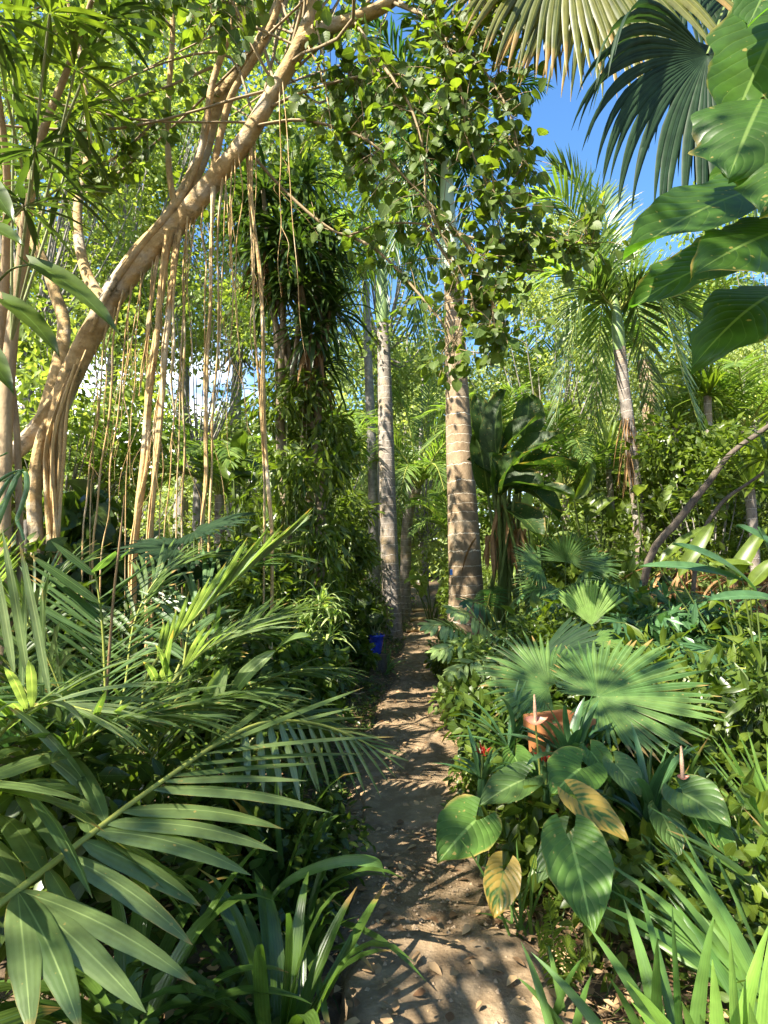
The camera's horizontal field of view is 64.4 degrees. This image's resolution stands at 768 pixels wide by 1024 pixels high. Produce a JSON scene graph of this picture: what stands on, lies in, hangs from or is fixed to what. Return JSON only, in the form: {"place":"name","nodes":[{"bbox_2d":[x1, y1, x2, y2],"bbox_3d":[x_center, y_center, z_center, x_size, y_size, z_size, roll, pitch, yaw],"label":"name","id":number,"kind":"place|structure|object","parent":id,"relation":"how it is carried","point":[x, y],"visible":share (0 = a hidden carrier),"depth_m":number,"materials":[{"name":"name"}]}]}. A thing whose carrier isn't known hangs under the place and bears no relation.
{"place":"outdoors","nodes":[
{"label":"outdoors","id":0,"kind":"place"},
{"bbox_2d":[0,571,766,1023],"bbox_3d":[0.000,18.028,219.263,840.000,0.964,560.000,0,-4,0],"label":"ground","id":1,"kind":"structure","parent":0,"point":[330,1001],"depth_m":2.46,"materials":[{"name":"soil"}]},
{"bbox_2d":[0,499,85,794],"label":"feather palm","id":2,"kind":"object","parent":1,"relation":"on","point":[69,770],"visible":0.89,"depth_m":2.25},
{"bbox_2d":[0,181,118,394],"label":"climbing philodendron","id":3,"kind":"object","parent":1,"relation":"on","point":[30,316],"visible":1,"depth_m":3.23,"materials":[{"name":"green plant"}]},
{"bbox_2d":[0,532,119,755],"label":"shrub","id":4,"kind":"object","parent":1,"relation":"on","point":[47,546],"visible":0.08,"depth_m":4.89,"materials":[{"name":"green plant"}]},
{"bbox_2d":[0,0,176,765],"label":"umbrella tree","id":5,"kind":"object","parent":1,"relation":"on","point":[45,150],"visible":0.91,"depth_m":4.03,"materials":[{"name":"green plant"}]},
{"bbox_2d":[0,0,187,555],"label":"broadleaf tree","id":6,"kind":"object","parent":1,"relation":"on","point":[114,258],"visible":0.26,"depth_m":11.67,"materials":[{"name":"green plant"}]},
{"bbox_2d":[26,479,163,694],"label":"climber column","id":7,"kind":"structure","parent":1,"relation":"on","point":[73,508],"depth_m":5.43,"materials":[{"name":"green plant"}]},
{"bbox_2d":[6,575,191,764],"bbox_3d":[-2.344,1.254,4.826,1.958,1.662,1.887,0,-4,0],"label":"shrub","id":8,"kind":"object","parent":1,"relation":"on","point":[126,606],"visible":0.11,"depth_m":4.62,"materials":[{"name":"green plant"}]},
{"bbox_2d":[11,277,187,526],"bbox_3d":[-4.459,-0.454,8.470,3.090,5.428,2.591,4,-6,-42],"label":"broadleaf tree","id":9,"kind":"object","parent":1,"relation":"on","point":[87,419],"visible":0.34,"depth_m":8.48,"materials":[{"name":"green plant"}]},
{"bbox_2d":[12,412,214,511],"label":"feather palm","id":10,"kind":"object","parent":1,"relation":"on","point":[71,461],"visible":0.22,"depth_m":8.74,"materials":[{"name":"green plant"}]},
{"bbox_2d":[1,0,252,487],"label":"broadleaf tree","id":11,"kind":"object","parent":1,"relation":"on","point":[145,209],"visible":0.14,"depth_m":13.72,"materials":[{"name":"green plant"}]},
{"bbox_2d":[63,368,203,539],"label":"broadleaf tree","id":12,"kind":"object","parent":1,"relation":"on","point":[145,507],"visible":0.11,"depth_m":15.39,"materials":[{"name":"green plant"}]},
{"bbox_2d":[0,702,291,962],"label":"shrub","id":13,"kind":"object","parent":1,"relation":"on","point":[119,784],"visible":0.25,"depth_m":2.38,"materials":[{"name":"green plant"}]},
{"bbox_2d":[0,838,310,1023],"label":"strap leaf plant","id":14,"kind":"object","parent":1,"relation":"on","point":[179,956],"visible":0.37,"depth_m":1.91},
{"bbox_2d":[0,508,370,823],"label":"feather palm","id":15,"kind":"object","parent":1,"relation":"on","point":[202,712],"visible":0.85,"depth_m":2.99,"materials":[{"name":"plant"}]},
{"bbox_2d":[109,512,262,648],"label":"fan palm","id":16,"kind":"object","parent":1,"relation":"on","point":[151,545],"visible":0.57,"depth_m":4.33,"materials":[{"name":"green plant"}]},
{"bbox_2d":[108,221,272,565],"bbox_3d":[-3.593,-1.814,12.098,3.479,8.575,3.178,0,-4,0],"label":"broadleaf tree","id":17,"kind":"object","parent":1,"relation":"on","point":[197,501],"visible":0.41,"depth_m":12.13,"materials":[{"name":"green plant"}]},
{"bbox_2d":[69,0,327,588],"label":"broadleaf tree","id":18,"kind":"object","parent":1,"relation":"on","point":[185,502],"visible":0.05,"depth_m":18.18,"materials":[{"name":"green plant"}]},
{"bbox_2d":[0,682,407,1023],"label":"broad leaf palm","id":19,"kind":"object","parent":1,"relation":"on","point":[54,931],"visible":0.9,"depth_m":1.86,"materials":[{"name":"plant"}]},
{"bbox_2d":[120,423,290,560],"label":"feather palm","id":20,"kind":"object","parent":1,"relation":"on","point":[194,449],"visible":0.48,"depth_m":9.36,"materials":[{"name":"green plant"}]},
{"bbox_2d":[200,429,262,556],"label":"broad leaf plant","id":21,"kind":"object","parent":1,"relation":"on","point":[239,439],"visible":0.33,"depth_m":8.45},
{"bbox_2d":[134,619,337,777],"bbox_3d":[-1.028,1.362,4.487,1.424,1.259,1.462,0,-4,0],"label":"shrub","id":22,"kind":"object","parent":1,"relation":"on","point":[254,648],"visible":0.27,"depth_m":4.28,"materials":[{"name":"green plant"}]},
{"bbox_2d":[106,0,369,540],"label":"broadleaf tree","id":23,"kind":"object","parent":1,"relation":"on","point":[259,82],"visible":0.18,"depth_m":14.77,"materials":[{"name":"green plant"}]},
{"bbox_2d":[171,557,314,647],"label":"shrub","id":24,"kind":"object","parent":1,"relation":"on","point":[254,597],"visible":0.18,"depth_m":6.32,"materials":[{"name":"green plant"}]},
{"bbox_2d":[119,868,413,1023],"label":"strap leaf plant","id":25,"kind":"object","parent":1,"relation":"on","point":[255,949],"visible":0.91,"depth_m":2.02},
{"bbox_2d":[213,514,334,648],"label":"shrub","id":26,"kind":"object","parent":1,"relation":"on","point":[292,590],"visible":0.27,"depth_m":6.75,"materials":[{"name":"green plant"}]},
{"bbox_2d":[128,736,425,1023],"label":"strap leaf plant","id":27,"kind":"object","parent":1,"relation":"on","point":[244,807],"visible":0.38,"depth_m":2.56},
{"bbox_2d":[212,803,349,949],"bbox_3d":[-0.460,1.599,2.608,0.624,0.616,0.624,0,-4,0],"label":"shrub","id":28,"kind":"object","parent":1,"relation":"on","point":[288,891],"visible":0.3,"depth_m":2.65,"materials":[{"name":"green plant"}]},
{"bbox_2d":[198,775,375,893],"bbox_3d":[-0.451,1.583,2.890,0.951,0.564,0.644,3,-5,-35],"label":"shrub","id":29,"kind":"object","parent":1,"relation":"on","point":[340,830],"visible":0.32,"depth_m":2.96,"materials":[{"name":"green plant"}]},
{"bbox_2d":[199,139,385,628],"bbox_3d":[-1.093,-1.158,7.106,2.321,6.386,1.609,0,-4,0],"label":"dracaena tree","id":30,"kind":"object","parent":1,"relation":"on","point":[321,301],"visible":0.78,"depth_m":7.14,"materials":[{"name":"green plant"}]},
{"bbox_2d":[219,346,368,651],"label":"climber column","id":31,"kind":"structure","parent":1,"relation":"on","point":[287,470],"depth_m":7.01,"materials":[{"name":"green plant"}]},
{"bbox_2d":[273,627,359,749],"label":"shrub","id":32,"kind":"object","parent":1,"relation":"on","point":[297,651],"visible":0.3,"depth_m":4.91,"materials":[{"name":"green plant"}]},
{"bbox_2d":[0,0,633,752],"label":"fig tree","id":33,"kind":"object","parent":1,"relation":"on","point":[196,192],"visible":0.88,"depth_m":4.75,"materials":[{"name":"green plant"}]},
{"bbox_2d":[254,854,384,919],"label":"strap leaf plant","id":34,"kind":"object","parent":1,"relation":"on","point":[364,860],"visible":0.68,"depth_m":2.36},
{"bbox_2d":[284,580,355,651],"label":"spider plant","id":35,"kind":"object","parent":1,"relation":"on","point":[311,625],"visible":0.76,"depth_m":5.71,"materials":[{"name":"green plant"}]},
{"bbox_2d":[309,409,385,643],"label":"climber column","id":36,"kind":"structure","parent":1,"relation":"on","point":[358,547],"depth_m":8.65,"materials":[{"name":"green plant"}]},
{"bbox_2d":[327,201,429,608],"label":"palm tree","id":37,"kind":"object","parent":1,"relation":"on","point":[370,406],"visible":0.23,"depth_m":16.15,"materials":[{"name":"grey plant"}]},
{"bbox_2d":[322,128,443,642],"bbox_3d":[-0.139,-3.129,12.553,3.408,11.405,1.765,1,-4,-11],"label":"palm tree","id":38,"kind":"object","parent":1,"relation":"on","point":[389,557],"visible":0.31,"depth_m":12.20,"materials":[{"name":"grey plant"}]},
{"bbox_2d":[0,612,766,1023],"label":"ground cover","id":39,"kind":"object","parent":1,"relation":"on","point":[130,1014],"visible":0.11,"depth_m":2.25,"materials":[{"name":"green plant"}]},
{"bbox_2d":[11,322,766,582],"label":"wood","id":40,"kind":"object","parent":1,"relation":"on","point":[349,400],"depth_m":35.57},
{"bbox_2d":[284,0,500,601],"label":"broadleaf tree","id":41,"kind":"object","parent":1,"relation":"on","point":[400,339],"visible":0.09,"depth_m":19.20,"materials":[{"name":"green plant"}]},
{"bbox_2d":[345,319,487,601],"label":"broadleaf tree","id":42,"kind":"object","parent":1,"relation":"on","point":[422,538],"visible":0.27,"depth_m":20.77,"materials":[{"name":"green plant"}]},
{"bbox_2d":[354,376,492,616],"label":"palm tree","id":43,"kind":"object","parent":1,"relation":"on","point":[417,473],"visible":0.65,"depth_m":16.15,"materials":[{"name":"green plant"}]},
{"bbox_2d":[320,0,564,645],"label":"palm tree","id":44,"kind":"object","parent":1,"relation":"on","point":[463,520],"visible":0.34,"depth_m":10.09,"materials":[{"name":"plant"}]},
{"bbox_2d":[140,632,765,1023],"bbox_3d":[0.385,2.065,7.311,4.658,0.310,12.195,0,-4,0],"label":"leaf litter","id":45,"kind":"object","parent":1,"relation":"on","point":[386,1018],"visible":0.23,"depth_m":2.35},
{"bbox_2d":[419,604,512,688],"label":"split leaf philodendron","id":46,"kind":"object","parent":1,"relation":"on","point":[443,654],"visible":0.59,"depth_m":6.07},
{"bbox_2d":[428,629,503,725],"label":"shrub","id":47,"kind":"object","parent":1,"relation":"on","point":[480,649],"visible":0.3,"depth_m":5.96,"materials":[{"name":"green plant"}]},
{"bbox_2d":[434,726,510,866],"bbox_3d":[0.542,1.528,3.234,0.443,0.721,0.429,-3,-5,35],"label":"bromeliad","id":48,"kind":"object","parent":1,"relation":"on","point":[481,769],"visible":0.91,"depth_m":3.20,"materials":[{"name":"green plant"}]},
{"bbox_2d":[436,743,543,863],"bbox_3d":[0.512,1.514,2.886,0.721,0.651,0.254,4,-6,-39],"label":"anthurium","id":49,"kind":"object","parent":1,"relation":"on","point":[457,821],"visible":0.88,"depth_m":2.87,"materials":[{"name":"green plant"}]},
{"bbox_2d":[433,668,572,757],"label":"shrub","id":50,"kind":"object","parent":1,"relation":"on","point":[465,705],"visible":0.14,"depth_m":4.58,"materials":[{"name":"green plant"}]},
{"bbox_2d":[483,851,522,917],"bbox_3d":[0.574,1.639,2.644,0.138,0.382,0.432,-3,-5,36],"label":"anthurium","id":51,"kind":"object","parent":1,"relation":"on","point":[501,886],"visible":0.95,"depth_m":2.54,"materials":[{"name":"yellow plant"}]},
{"bbox_2d":[455,586,567,653],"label":"split leaf philodendron","id":52,"kind":"object","parent":1,"relation":"on","point":[470,603],"visible":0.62,"depth_m":7.41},
{"bbox_2d":[461,388,577,652],"bbox_3d":[1.919,0.139,8.801,1.207,4.026,1.432,2,-5,-20],"label":"bird of paradise","id":53,"kind":"object","parent":1,"relation":"on","point":[496,474],"visible":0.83,"depth_m":8.89,"materials":[{"name":"green plant"}]},
{"bbox_2d":[476,785,575,921],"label":"shrub","id":54,"kind":"object","parent":1,"relation":"on","point":[523,832],"visible":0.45,"depth_m":2.92,"materials":[{"name":"green plant"}]},
{"bbox_2d":[440,255,641,525],"bbox_3d":[4.533,-2.213,16.893,5.187,10.088,4.780,2,-5,-29],"label":"broadleaf tree","id":55,"kind":"object","parent":1,"relation":"on","point":[536,311],"visible":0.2,"depth_m":16.91,"materials":[{"name":"green plant"}]},
{"bbox_2d":[486,594,595,702],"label":"shrub","id":56,"kind":"object","parent":1,"relation":"on","point":[529,632],"visible":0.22,"depth_m":5.95,"materials":[{"name":"green plant"}]},
{"bbox_2d":[498,691,604,765],"bbox_3d":[0.883,1.342,3.127,0.626,0.862,0.621,-1,-5,14],"label":"bromeliad","id":57,"kind":"object","parent":1,"relation":"on","point":[579,725],"visible":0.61,"depth_m":3.13,"materials":[{"name":"green plant"}]},
{"bbox_2d":[465,324,640,508],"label":"feather palm","id":58,"kind":"object","parent":1,"relation":"on","point":[535,375],"visible":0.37,"depth_m":17.93,"materials":[{"name":"green plant"}]},
{"bbox_2d":[468,196,665,453],"bbox_3d":[7.618,-5.244,26.481,8.957,17.293,7.735,-2,-5,29],"label":"broadleaf tree","id":59,"kind":"object","parent":1,"relation":"on","point":[566,227],"visible":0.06,"depth_m":25.98,"materials":[{"name":"green plant"}]},
{"bbox_2d":[512,525,624,610],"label":"fan palm","id":60,"kind":"object","parent":1,"relation":"on","point":[569,552],"visible":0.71,"depth_m":7.92,"materials":[{"name":"green plant"}]},
{"bbox_2d":[512,485,630,611],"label":"shrub","id":61,"kind":"object","parent":1,"relation":"on","point":[592,527],"visible":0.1,"depth_m":11.62,"materials":[{"name":"green plant"}]},
{"bbox_2d":[492,563,664,705],"bbox_3d":[2.137,1.429,6.309,1.759,1.802,1.781,1,-5,-16],"label":"shrub","id":62,"kind":"object","parent":1,"relation":"on","point":[634,585],"visible":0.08,"depth_m":5.97,"materials":[{"name":"green plant"}]},
{"bbox_2d":[512,532,645,631],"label":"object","id":63,"kind":"object","parent":1,"relation":"on","point":[554,572],"visible":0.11,"depth_m":8.76,"materials":[{"name":"green plant"}]},
{"bbox_2d":[501,401,663,581],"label":"feather palm","id":64,"kind":"object","parent":1,"relation":"on","point":[555,469],"visible":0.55,"depth_m":11.63,"materials":[{"name":"green plant"}]},
{"bbox_2d":[536,779,637,976],"bbox_3d":[0.725,1.434,2.322,0.388,0.719,0.598,-2,-5,29],"label":"anthurium","id":65,"kind":"object","parent":1,"relation":"on","point":[575,864],"visible":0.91,"depth_m":2.19,"materials":[{"name":"green plant"}]},
{"bbox_2d":[497,251,686,549],"bbox_3d":[6.603,-2.645,19.199,6.137,11.253,5.330,0,-4,0],"label":"broadleaf tree","id":66,"kind":"object","parent":1,"relation":"on","point":[632,372],"visible":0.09,"depth_m":18.54,"materials":[{"name":"green plant"}]},
{"bbox_2d":[419,0,767,228],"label":"fan palm","id":67,"kind":"object","parent":1,"relation":"on","point":[675,55],"visible":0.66,"depth_m":4.00,"materials":[{"name":"green plant"}]},
{"bbox_2d":[547,740,641,798],"bbox_3d":[0.910,1.416,2.745,0.505,0.659,0.276,2,-5,-22],"label":"anthurium","id":68,"kind":"object","parent":1,"relation":"on","point":[564,763],"visible":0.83,"depth_m":2.77,"materials":[{"name":"green plant"}]},
{"bbox_2d":[545,580,643,698],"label":"fan palm","id":69,"kind":"object","parent":1,"relation":"on","point":[585,610],"visible":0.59,"depth_m":5.20,"materials":[{"name":"green plant"}]},
{"bbox_2d":[568,460,630,559],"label":"broad leaf plant","id":70,"kind":"object","parent":1,"relation":"on","point":[595,504],"visible":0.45,"depth_m":10.42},
{"bbox_2d":[476,630,728,762],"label":"fan palm","id":71,"kind":"object","parent":1,"relation":"on","point":[612,683],"visible":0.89,"depth_m":3.56,"materials":[{"name":"green plant"}]},
{"bbox_2d":[505,141,719,567],"bbox_3d":[3.943,-2.049,10.251,3.856,8.667,2.348,-1,-4,8],"label":"palm tree","id":72,"kind":"object","parent":1,"relation":"on","point":[613,295],"visible":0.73,"depth_m":10.19,"materials":[{"name":"green plant"}]},
{"bbox_2d":[531,880,714,1023],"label":"strap leaf plant","id":73,"kind":"object","parent":1,"relation":"on","point":[656,986],"visible":0.95,"depth_m":1.77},
{"bbox_2d":[560,284,702,552],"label":"palm tree","id":74,"kind":"object","parent":1,"relation":"on","point":[663,339],"visible":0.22,"depth_m":13.15,"materials":[{"name":"green plant"}]},
{"bbox_2d":[571,723,697,887],"bbox_3d":[1.157,1.376,2.808,0.711,0.716,0.521,-2,-5,23],"label":"bromeliad","id":75,"kind":"object","parent":1,"relation":"on","point":[663,773],"visible":0.55,"depth_m":2.79,"materials":[{"name":"green plant"}]},
{"bbox_2d":[557,726,751,903],"bbox_3d":[1.243,1.452,3.041,0.944,0.736,0.914,-1,-4,11],"label":"shrub","id":76,"kind":"object","parent":1,"relation":"on","point":[620,813],"visible":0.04,"depth_m":2.86,"materials":[{"name":"green plant"}]},
{"bbox_2d":[558,814,767,992],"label":"shrub","id":77,"kind":"object","parent":1,"relation":"on","point":[678,880],"visible":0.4,"depth_m":2.34,"materials":[{"name":"green plant"}]},
{"bbox_2d":[588,584,767,725],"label":"shrub","id":78,"kind":"object","parent":1,"relation":"on","point":[689,624],"visible":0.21,"depth_m":5.17,"materials":[{"name":"green plant"}]},
{"bbox_2d":[597,818,763,1016],"bbox_3d":[1.019,1.429,2.140,0.609,0.572,0.637,0,-4,0],"label":"strap leaf plant","id":79,"kind":"object","parent":1,"relation":"on","point":[690,936],"visible":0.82,"depth_m":2.06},
{"bbox_2d":[608,685,752,774],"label":"shrub","id":80,"kind":"object","parent":1,"relation":"on","point":[732,743],"visible":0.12,"depth_m":3.53,"materials":[{"name":"green plant"}]},
{"bbox_2d":[604,623,765,773],"bbox_3d":[1.999,1.381,4.151,1.310,1.257,1.447,0,-4,0],"label":"shrub","id":81,"kind":"object","parent":1,"relation":"on","point":[632,632],"visible":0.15,"depth_m":4.07,"materials":[{"name":"green plant"}]},
{"bbox_2d":[607,407,767,594],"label":"broadleaf tree","id":82,"kind":"object","parent":1,"relation":"on","point":[654,477],"visible":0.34,"depth_m":9.48,"materials":[{"name":"green plant"}]},
{"bbox_2d":[611,322,767,548],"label":"broadleaf tree","id":83,"kind":"object","parent":1,"relation":"on","point":[740,354],"visible":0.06,"depth_m":11.85,"materials":[{"name":"green plant"}]},
{"bbox_2d":[613,721,767,856],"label":"shrub","id":84,"kind":"object","parent":1,"relation":"on","point":[721,757],"visible":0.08,"depth_m":3.26,"materials":[{"name":"green plant"}]},
{"bbox_2d":[648,774,737,888],"bbox_3d":[1.275,1.420,2.488,0.286,0.601,0.292,3,-5,-35],"label":"anthurium","id":85,"kind":"object","parent":1,"relation":"on","point":[700,799],"visible":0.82,"depth_m":2.50,"materials":[{"name":"green plant"}]},
{"bbox_2d":[619,760,767,969],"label":"shrub","id":86,"kind":"object","parent":1,"relation":"on","point":[743,823],"visible":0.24,"depth_m":2.58,"materials":[{"name":"green plant"}]},
{"bbox_2d":[622,0,767,374],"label":"giant philodendron","id":87,"kind":"object","parent":1,"relation":"on","point":[729,133],"visible":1,"depth_m":2.24,"materials":[{"name":"green plant"}]},
{"bbox_2d":[627,926,767,1023],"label":"strap leaf plant","id":88,"kind":"object","parent":1,"relation":"on","point":[741,1010],"visible":1,"depth_m":1.49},
{"bbox_2d":[636,349,767,543],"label":"feather palm","id":89,"kind":"object","parent":1,"relation":"on","point":[756,390],"visible":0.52,"depth_m":10.81,"materials":[{"name":"green plant"}]},
{"bbox_2d":[638,367,767,600],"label":"leaning tree","id":90,"kind":"object","parent":1,"relation":"on","point":[676,522],"visible":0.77,"depth_m":7.60,"materials":[{"name":"brown plant"}]},
{"bbox_2d":[639,524,767,739],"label":"broad leaf plant","id":91,"kind":"object","parent":1,"relation":"on","point":[743,593],"visible":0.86,"depth_m":4.19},
{"bbox_2d":[643,181,767,436],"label":"broadleaf tree","id":92,"kind":"object","parent":1,"relation":"on","point":[710,285],"visible":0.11,"depth_m":15.19,"materials":[{"name":"green plant"}]},
{"bbox_2d":[650,786,767,940],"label":"strap leaf plant","id":93,"kind":"object","parent":1,"relation":"on","point":[698,844],"visible":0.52,"depth_m":2.34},
{"bbox_2d":[657,337,767,520],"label":"yucca","id":94,"kind":"object","parent":1,"relation":"on","point":[709,382],"visible":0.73,"depth_m":10.56,"materials":[{"name":"green plant"}]},
{"bbox_2d":[658,521,767,680],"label":"broad leaf plant","id":95,"kind":"object","parent":1,"relation":"on","point":[742,559],"visible":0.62,"depth_m":5.00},
{"bbox_2d":[664,639,767,786],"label":"shrub","id":96,"kind":"object","parent":1,"relation":"on","point":[740,706],"visible":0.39,"depth_m":3.61,"materials":[{"name":"green plant"}]},
{"bbox_2d":[686,428,767,590],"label":"yucca","id":97,"kind":"object","parent":1,"relation":"on","point":[754,470],"visible":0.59,"depth_m":8.18,"materials":[{"name":"green plant"}]},
{"bbox_2d":[687,415,767,657],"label":"leaning tree","id":98,"kind":"object","parent":1,"relation":"on","point":[759,449],"visible":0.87,"depth_m":6.29,"materials":[{"name":"green plant"}]},
{"bbox_2d":[688,584,767,741],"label":"shrub","id":99,"kind":"object","parent":1,"relation":"on","point":[741,617],"visible":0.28,"depth_m":5.08,"materials":[{"name":"green plant"}]},
{"bbox_2d":[701,730,767,876],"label":"strap leaf plant","id":100,"kind":"object","parent":1,"relation":"on","point":[760,783],"visible":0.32,"depth_m":2.85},
{"bbox_2d":[0,0,767,549],"label":"sky","id":101,"kind":"structure","parent":0,"point":[555,113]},
{"bbox_2d":[335,588,585,1023],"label":"path","id":102,"kind":"structure","parent":0,"point":[422,763],"depth_m":3.42,"materials":[{"name":"soil"}]},
{"bbox_2d":[359,781,456,828],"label":"paving slab","id":103,"kind":"structure","parent":102,"relation":"on","point":[429,797],"depth_m":3.93,"materials":[{"name":"stone"}]},
{"bbox_2d":[327,655,578,1023],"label":"pebbles","id":104,"kind":"object","parent":102,"relation":"on","point":[497,991],"visible":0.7,"depth_m":2.85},
{"bbox_2d":[342,930,574,1023],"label":"paving slab","id":105,"kind":"structure","parent":102,"relation":"on","point":[441,953],"depth_m":2.26,"materials":[{"name":"stone"}]},
{"bbox_2d":[519,942,591,1023],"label":"strap leaf plant","id":106,"kind":"object","parent":102,"relation":"on","point":[550,1014],"visible":0.85,"depth_m":2.08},
{"bbox_2d":[535,893,590,990],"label":"fern","id":107,"kind":"object","parent":102,"relation":"on","point":[569,944],"visible":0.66,"depth_m":2.17,"materials":[{"name":"green plant"}]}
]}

